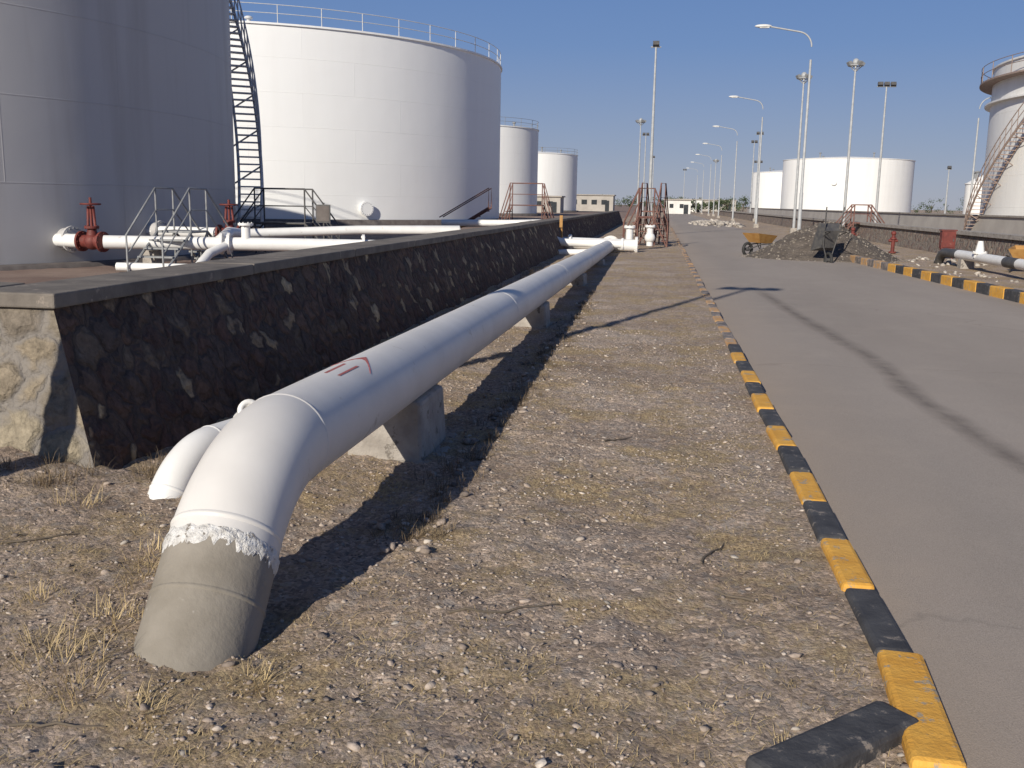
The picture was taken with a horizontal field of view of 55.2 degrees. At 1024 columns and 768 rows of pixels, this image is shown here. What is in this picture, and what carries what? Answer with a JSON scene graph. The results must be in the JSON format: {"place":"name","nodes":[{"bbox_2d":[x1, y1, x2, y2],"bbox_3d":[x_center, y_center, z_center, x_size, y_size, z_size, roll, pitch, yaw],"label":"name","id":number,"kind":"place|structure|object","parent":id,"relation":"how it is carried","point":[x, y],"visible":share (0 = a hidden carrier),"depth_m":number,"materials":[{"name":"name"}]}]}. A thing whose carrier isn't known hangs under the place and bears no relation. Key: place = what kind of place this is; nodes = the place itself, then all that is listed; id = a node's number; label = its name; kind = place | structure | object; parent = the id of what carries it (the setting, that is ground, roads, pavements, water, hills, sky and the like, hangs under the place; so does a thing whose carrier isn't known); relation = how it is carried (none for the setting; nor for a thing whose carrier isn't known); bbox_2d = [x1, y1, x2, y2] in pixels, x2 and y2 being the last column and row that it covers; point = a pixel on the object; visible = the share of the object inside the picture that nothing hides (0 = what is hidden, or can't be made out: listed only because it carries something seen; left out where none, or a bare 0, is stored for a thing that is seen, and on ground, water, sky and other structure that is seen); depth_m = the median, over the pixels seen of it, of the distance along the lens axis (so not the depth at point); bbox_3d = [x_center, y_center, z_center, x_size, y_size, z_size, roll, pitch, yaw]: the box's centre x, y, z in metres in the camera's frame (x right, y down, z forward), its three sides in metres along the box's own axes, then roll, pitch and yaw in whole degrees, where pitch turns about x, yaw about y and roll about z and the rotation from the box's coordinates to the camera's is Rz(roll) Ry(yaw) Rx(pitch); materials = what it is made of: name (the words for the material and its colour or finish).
{"place":"outdoors","nodes":[
{"label":"outdoors","id":0,"kind":"place"},
{"bbox_2d":[0,205,1023,767],"bbox_3d":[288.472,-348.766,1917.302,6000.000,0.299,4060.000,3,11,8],"label":"ground","id":1,"kind":"structure","parent":0,"point":[644,287],"depth_m":4.18,"materials":[{"name":"gravel"}]},
{"bbox_2d":[0,0,263,270],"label":"storage tank","id":2,"kind":"object","parent":1,"relation":"on","point":[119,110],"visible":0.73,"depth_m":22.96,"materials":[{"name":"metal"}]},
{"bbox_2d":[0,482,293,732],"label":"dry grass","id":3,"kind":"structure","parent":1,"relation":"on","point":[113,622],"depth_m":3.41,"materials":[{"name":"plant"}]},
{"bbox_2d":[125,187,232,270],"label":"stile stairs","id":4,"kind":"structure","parent":1,"relation":"on","point":[174,232],"depth_m":21.54,"materials":[{"name":"metal"}]},
{"bbox_2d":[147,399,254,499],"bbox_3d":[0.611,-1.916,18.964,0.634,0.709,28.632,3,11,9],"label":"drain pipe","id":5,"kind":"object","parent":1,"relation":"on","point":[176,469],"visible":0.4,"depth_m":5.39,"materials":[{"name":"white metal"}]},
{"bbox_2d":[53,222,460,270],"bbox_3d":[-5.692,-3.124,22.721,9.334,1.265,4.413,1,11,-1],"label":"tank feed pipe","id":6,"kind":"object","parent":1,"relation":"on","point":[244,237],"visible":0.67,"depth_m":21.88,"materials":[{"name":"metal"}]},
{"bbox_2d":[74,197,108,251],"bbox_3d":[-9.184,-3.479,21.402,0.650,1.174,0.448,5,11,19],"label":"gate valve","id":7,"kind":"object","parent":6,"relation":"attached to","point":[91,238],"visible":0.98,"depth_m":21.34,"materials":[{"name":"red metal"}]},
{"bbox_2d":[214,200,240,236],"bbox_3d":[-6.788,-3.917,23.530,0.610,1.008,0.440,3,11,8],"label":"gate valve","id":8,"kind":"object","parent":6,"relation":"attached to","point":[229,221],"visible":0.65,"depth_m":23.46,"materials":[{"name":"red metal"}]},
{"bbox_2d":[234,187,339,252],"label":"stile stairs","id":9,"kind":"structure","parent":1,"relation":"on","point":[305,223],"depth_m":28.75,"materials":[{"name":"metal"}]},
{"bbox_2d":[0,261,599,543],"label":"dead weeds","id":10,"kind":"object","parent":1,"relation":"on","point":[152,467],"visible":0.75,"depth_m":5.63,"materials":[{"name":"beige plant"}]},
{"bbox_2d":[0,211,622,468],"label":"retaining wall","id":11,"kind":"structure","parent":1,"relation":"on","point":[120,369],"depth_m":7.35,"materials":[{"name":"stone"}]},
{"bbox_2d":[316,203,330,238],"bbox_3d":[-5.292,-4.281,27.536,0.420,1.600,0.096,3,11,8],"label":"notice board","id":12,"kind":"object","parent":1,"relation":"on","point":[323,213],"visible":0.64,"depth_m":27.40,"materials":[{"name":"metal"}]},
{"bbox_2d":[229,1,503,227],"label":"storage tank","id":13,"kind":"object","parent":1,"relation":"on","point":[362,128],"visible":0.56,"depth_m":56.13,"materials":[{"name":"metal"}]},
{"bbox_2d":[133,236,617,671],"bbox_3d":[1.133,-2.033,19.107,0.661,1.222,32.786,3,11,8],"label":"fuel pipeline","id":14,"kind":"object","parent":1,"relation":"on","point":[264,461],"visible":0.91,"depth_m":3.90,"materials":[{"name":"white paint"}]},
{"bbox_2d":[0,436,754,726],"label":"twigs","id":15,"kind":"object","parent":1,"relation":"on","point":[451,611],"visible":1,"depth_m":3.92,"materials":[{"name":"brown wood"}]},
{"bbox_2d":[348,385,457,463],"bbox_3d":[-0.733,0.315,6.590,0.660,0.554,0.860,2,11,4],"label":"concrete pipe support","id":16,"kind":"object","parent":1,"relation":"on","point":[414,432],"visible":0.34,"depth_m":6.23,"materials":[{"name":"grey concrete"}]},
{"bbox_2d":[439,188,491,219],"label":"access steps","id":17,"kind":"structure","parent":1,"relation":"on","point":[480,213],"depth_m":43.23,"materials":[{"name":"brown paint"}]},
{"bbox_2d":[441,219,540,227],"bbox_3d":[-0.280,-7.217,44.473,4.326,0.688,11.472,3,11,11],"label":"pipe","id":18,"kind":"object","parent":1,"relation":"on","point":[465,223],"visible":0.48,"depth_m":39.01,"materials":[{"name":"white metal"}]},
{"bbox_2d":[499,117,539,215],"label":"storage tank","id":19,"kind":"object","parent":1,"relation":"on","point":[518,154],"visible":0.34,"depth_m":116.50,"materials":[{"name":"metal"}]},
{"bbox_2d":[498,183,553,219],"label":"stile stairs","id":20,"kind":"structure","parent":1,"relation":"on","point":[542,205],"depth_m":45.38,"materials":[{"name":"metal"}]},
{"bbox_2d":[514,301,551,329],"bbox_3d":[0.270,-0.865,13.263,0.660,0.476,0.860,2,11,4],"label":"concrete pipe support","id":21,"kind":"object","parent":1,"relation":"on","point":[539,317],"visible":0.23,"depth_m":12.89,"materials":[{"name":"grey concrete"}]},
{"bbox_2d":[537,147,577,211],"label":"storage tank","id":22,"kind":"object","parent":1,"relation":"on","point":[557,173],"visible":0.4,"depth_m":176.90,"materials":[{"name":"metal"}]},
{"bbox_2d":[559,215,562,237],"bbox_3d":[1.671,-5.041,33.116,0.135,1.302,0.133,3,11,8],"label":"marker post","id":23,"kind":"object","parent":1,"relation":"on","point":[561,221],"visible":0.68,"depth_m":32.99,"materials":[{"name":"orange paint"}]},
{"bbox_2d":[567,273,589,286],"bbox_3d":[1.279,-2.054,19.985,0.660,0.398,0.860,2,11,4],"label":"concrete pipe support","id":24,"kind":"object","parent":1,"relation":"on","point":[580,280],"visible":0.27,"depth_m":19.61,"materials":[{"name":"grey concrete"}]},
{"bbox_2d":[595,259,607,265],"bbox_3d":[2.304,-3.259,26.804,0.660,0.318,0.860,2,11,4],"label":"concrete pipe support","id":25,"kind":"object","parent":1,"relation":"on","point":[601,262],"visible":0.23,"depth_m":26.42,"materials":[{"name":"grey concrete"}]},
{"bbox_2d":[557,225,655,254],"bbox_3d":[3.356,-4.948,33.644,5.842,0.979,3.703,-4,12,-25],"label":"pipe header","id":26,"kind":"object","parent":1,"relation":"on","point":[573,245],"visible":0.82,"depth_m":33.40},
{"bbox_2d":[635,118,645,219],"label":"floodlight pole","id":27,"kind":"object","parent":1,"relation":"on","point":[640,121],"visible":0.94,"depth_m":98.50,"materials":[{"name":"metal"}]},
{"bbox_2d":[622,188,667,246],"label":"stile stairs","id":28,"kind":"structure","parent":1,"relation":"on","point":[653,219],"depth_m":38.02,"materials":[{"name":"metal"}]},
{"bbox_2d":[642,133,649,218],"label":"floodlight pole","id":29,"kind":"object","parent":1,"relation":"on","point":[645,134],"visible":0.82,"depth_m":114.40,"materials":[{"name":"metal"}]},
{"bbox_2d":[635,183,668,244],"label":"stile stairs","id":30,"kind":"structure","parent":1,"relation":"on","point":[646,220],"depth_m":40.66,"materials":[{"name":"brown metal"}]},
{"bbox_2d":[644,41,660,232],"bbox_3d":[7.717,-13.405,53.937,0.550,10.463,0.450,3,11,8],"label":"floodlight pole","id":31,"kind":"object","parent":1,"relation":"on","point":[655,44],"visible":0.77,"depth_m":53.78,"materials":[{"name":"metal"}]},
{"bbox_2d":[651,156,654,214],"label":"floodlight pole","id":32,"kind":"object","parent":1,"relation":"on","point":[652,186],"visible":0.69,"depth_m":155.30,"materials":[{"name":"metal"}]},
{"bbox_2d":[690,199,701,211],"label":"white building","id":33,"kind":"structure","parent":1,"relation":"on","point":[700,203],"depth_m":243.93,"materials":[{"name":"paint"}]},
{"bbox_2d":[692,162,703,213],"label":"street lamp","id":34,"kind":"object","parent":1,"relation":"on","point":[702,189],"visible":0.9,"depth_m":199.67,"materials":[{"name":"metal"}]},
{"bbox_2d":[695,154,710,215],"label":"street lamp","id":35,"kind":"object","parent":1,"relation":"on","point":[708,214],"visible":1,"depth_m":169.60,"materials":[{"name":"metal"}]},
{"bbox_2d":[702,143,721,217],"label":"street lamp","id":36,"kind":"object","parent":1,"relation":"on","point":[718,216],"visible":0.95,"depth_m":139.36,"materials":[{"name":"metal"}]},
{"bbox_2d":[712,159,718,215],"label":"floodlight pole","id":37,"kind":"object","parent":1,"relation":"on","point":[715,161],"visible":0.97,"depth_m":163.56,"materials":[{"name":"metal"}]},
{"bbox_2d":[688,218,745,226],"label":"rubble heap","id":38,"kind":"object","parent":1,"relation":"on","point":[715,222],"visible":0.86,"depth_m":87.98,"materials":[{"name":"white stone"}]},
{"bbox_2d":[702,199,736,211],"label":"concrete building","id":39,"kind":"structure","parent":1,"relation":"on","point":[715,210],"depth_m":285.56,"materials":[{"name":"white concrete"}]},
{"bbox_2d":[713,125,737,220],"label":"street lamp","id":40,"kind":"object","parent":1,"relation":"on","point":[732,219],"visible":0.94,"depth_m":109.19,"materials":[{"name":"metal"}]},
{"bbox_2d":[729,95,762,227],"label":"street lamp","id":41,"kind":"object","parent":1,"relation":"on","point":[755,225],"visible":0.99,"depth_m":79.59,"materials":[{"name":"metal"}]},
{"bbox_2d":[749,140,757,212],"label":"floodlight pole","id":42,"kind":"object","parent":1,"relation":"on","point":[752,141],"visible":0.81,"depth_m":124.14,"materials":[{"name":"metal"}]},
{"bbox_2d":[752,132,763,221],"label":"floodlight pole","id":43,"kind":"object","parent":1,"relation":"on","point":[759,133],"visible":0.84,"depth_m":112.53,"materials":[{"name":"metal"}]},
{"bbox_2d":[751,168,782,208],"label":"storage tank","id":44,"kind":"object","parent":1,"relation":"on","point":[770,185],"visible":0.35,"depth_m":245.72,"materials":[{"name":"metal"}]},
{"bbox_2d":[602,194,963,213],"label":"distant trees","id":45,"kind":"object","parent":1,"relation":"on","point":[723,202],"visible":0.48,"depth_m":321.93,"materials":[{"name":"green plant"}]},
{"bbox_2d":[755,24,811,229],"bbox_3d":[13.255,-12.373,48.668,2.970,10.495,0.400,3,11,8],"label":"street lamp","id":46,"kind":"object","parent":1,"relation":"on","point":[804,149],"visible":0.89,"depth_m":48.39,"materials":[{"name":"metal"}]},
{"bbox_2d":[789,72,812,232],"bbox_3d":[18.820,-15.083,64.291,0.970,10.370,0.970,7,12,30],"label":"floodlight pole","id":47,"kind":"object","parent":1,"relation":"on","point":[803,76],"visible":0.83,"depth_m":64.20,"materials":[{"name":"metal"}]},
{"bbox_2d":[670,226,966,767],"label":"kerb","id":48,"kind":"structure","parent":1,"relation":"on","point":[912,718],"depth_m":3.23,"materials":[{"name":"yellow concrete"}]},
{"bbox_2d":[744,221,908,262],"bbox_3d":[10.553,-4.849,33.154,5.250,1.320,4.123,3,11,8],"label":"sand heap","id":49,"kind":"object","parent":1,"relation":"on","point":[800,246],"visible":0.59,"depth_m":32.09,"materials":[{"name":"grey gravel"}]},
{"bbox_2d":[810,207,846,262],"bbox_3d":[9.944,-4.572,30.596,0.760,1.891,1.003,-1,11,-12],"label":"wheelbarrow","id":50,"kind":"object","parent":1,"relation":"on","point":[827,235],"visible":0.86,"depth_m":30.62,"materials":[{"name":"metal"}]},
{"bbox_2d":[780,152,915,212],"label":"storage tank","id":51,"kind":"object","parent":1,"relation":"on","point":[824,183],"visible":0.71,"depth_m":171.56,"materials":[{"name":"metal"}]},
{"bbox_2d":[842,58,864,225],"bbox_3d":[20.018,-13.925,58.156,0.970,10.370,0.970,7,12,30],"label":"floodlight pole","id":52,"kind":"object","parent":1,"relation":"on","point":[856,62],"visible":0.93,"depth_m":57.86,"materials":[{"name":"metal"}]},
{"bbox_2d":[851,227,856,235],"bbox_3d":[15.221,-6.563,43.781,0.340,0.870,0.280,3,11,8],"label":"fire hydrant","id":53,"kind":"object","parent":1,"relation":"on","point":[853,230],"visible":0.38,"depth_m":43.67,"materials":[{"name":"red metal"}]},
{"bbox_2d":[836,204,884,234],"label":"stile stairs","id":54,"kind":"structure","parent":1,"relation":"on","point":[853,215],"depth_m":54.65,"materials":[{"name":"metal"}]},
{"bbox_2d":[719,210,1023,256],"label":"bund wall","id":55,"kind":"structure","parent":1,"relation":"on","point":[927,238],"depth_m":43.38,"materials":[{"name":"concrete"}]},
{"bbox_2d":[747,208,1023,234],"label":"bund wall","id":56,"kind":"structure","parent":1,"relation":"on","point":[1007,224],"depth_m":71.23,"materials":[{"name":"concrete"}]},
{"bbox_2d":[874,82,896,222],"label":"floodlight pole","id":57,"kind":"object","parent":1,"relation":"on","point":[886,84],"visible":0.85,"depth_m":66.63,"materials":[{"name":"metal"}]},
{"bbox_2d":[888,231,897,253],"bbox_3d":[14.738,-5.479,37.886,0.340,0.870,0.280,3,11,8],"label":"fire hydrant","id":58,"kind":"object","parent":1,"relation":"on","point":[893,239],"visible":0.92,"depth_m":37.84,"materials":[{"name":"red metal"}]},
{"bbox_2d":[850,255,1023,303],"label":"kerb","id":59,"kind":"structure","parent":1,"relation":"on","point":[1005,293],"depth_m":22.23,"materials":[{"name":"yellow concrete"}]},
{"bbox_2d":[944,166,951,213],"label":"floodlight pole","id":60,"kind":"object","parent":1,"relation":"on","point":[949,168],"visible":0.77,"depth_m":93.09,"materials":[{"name":"metal"}]},
{"bbox_2d":[909,256,987,265],"bbox_3d":[14.278,-4.085,32.621,2.273,0.198,4.880,3,11,8],"label":"rubble heap","id":61,"kind":"object","parent":1,"relation":"on","point":[948,262],"visible":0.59,"depth_m":32.00,"materials":[{"name":"white stone"}]},
{"bbox_2d":[939,229,957,258],"bbox_3d":[15.200,-4.873,34.220,0.520,1.030,0.375,3,11,8],"label":"fire hose cabinet","id":62,"kind":"object","parent":1,"relation":"on","point":[947,239],"visible":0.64,"depth_m":34.04,"materials":[{"name":"metal"}]},
{"bbox_2d":[916,264,1018,282],"bbox_3d":[12.320,-3.082,27.093,1.028,0.140,7.091,3,11,8],"label":"rubble heap","id":63,"kind":"object","parent":1,"relation":"on","point":[978,273],"visible":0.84,"depth_m":26.04,"materials":[{"name":"stone"}]},
{"bbox_2d":[962,171,982,214],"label":"water tank","id":64,"kind":"object","parent":1,"relation":"on","point":[967,194],"visible":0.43,"depth_m":94.85,"materials":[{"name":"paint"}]},
{"bbox_2d":[933,241,1023,270],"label":"water pipe","id":65,"kind":"object","parent":1,"relation":"on","point":[968,259],"visible":0.97,"depth_m":27.74,"materials":[{"name":"metal"}]},
{"bbox_2d":[969,97,990,208],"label":"street lamp","id":66,"kind":"object","parent":1,"relation":"on","point":[972,179],"visible":0.42,"depth_m":68.23,"materials":[{"name":"metal"}]},
{"bbox_2d":[963,52,1023,229],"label":"storage tank","id":67,"kind":"object","parent":1,"relation":"on","point":[1002,185],"visible":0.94,"depth_m":57.55,"materials":[{"name":"metal"}]},
{"bbox_2d":[1005,245,1023,272],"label":"wheelbarrow","id":68,"kind":"object","parent":1,"relation":"on","point":[1016,251],"visible":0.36,"depth_m":27.32,"materials":[{"name":"orange paint"}]},
{"bbox_2d":[537,195,564,212],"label":"concrete building","id":69,"kind":"structure","parent":0,"point":[557,204],"depth_m":165.14,"materials":[{"name":"white concrete"}]},
{"bbox_2d":[576,194,615,210],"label":"concrete building","id":70,"kind":"structure","parent":0,"point":[592,202],"depth_m":214.07,"materials":[{"name":"white concrete"}]},
{"bbox_2d":[229,0,1023,210],"label":"sky","id":71,"kind":"structure","parent":0,"point":[583,70],"materials":[{"name":"blue"}]},
{"bbox_2d":[663,199,691,213],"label":"white building","id":72,"kind":"structure","parent":0,"point":[679,206],"depth_m":196.52,"materials":[{"name":"paint"}]},
{"bbox_2d":[661,208,1023,767],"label":"road","id":73,"kind":"structure","parent":0,"point":[897,400],"depth_m":7.54,"materials":[{"name":"grey asphalt"}]},
{"bbox_2d":[742,233,776,254],"bbox_3d":[8.976,-5.006,35.188,1.968,0.832,0.798,-6,13,-33],"label":"wheelbarrow","id":74,"kind":"object","parent":73,"relation":"on","point":[758,238],"visible":0.81,"depth_m":34.83,"materials":[{"name":"orange paint"}]}
]}

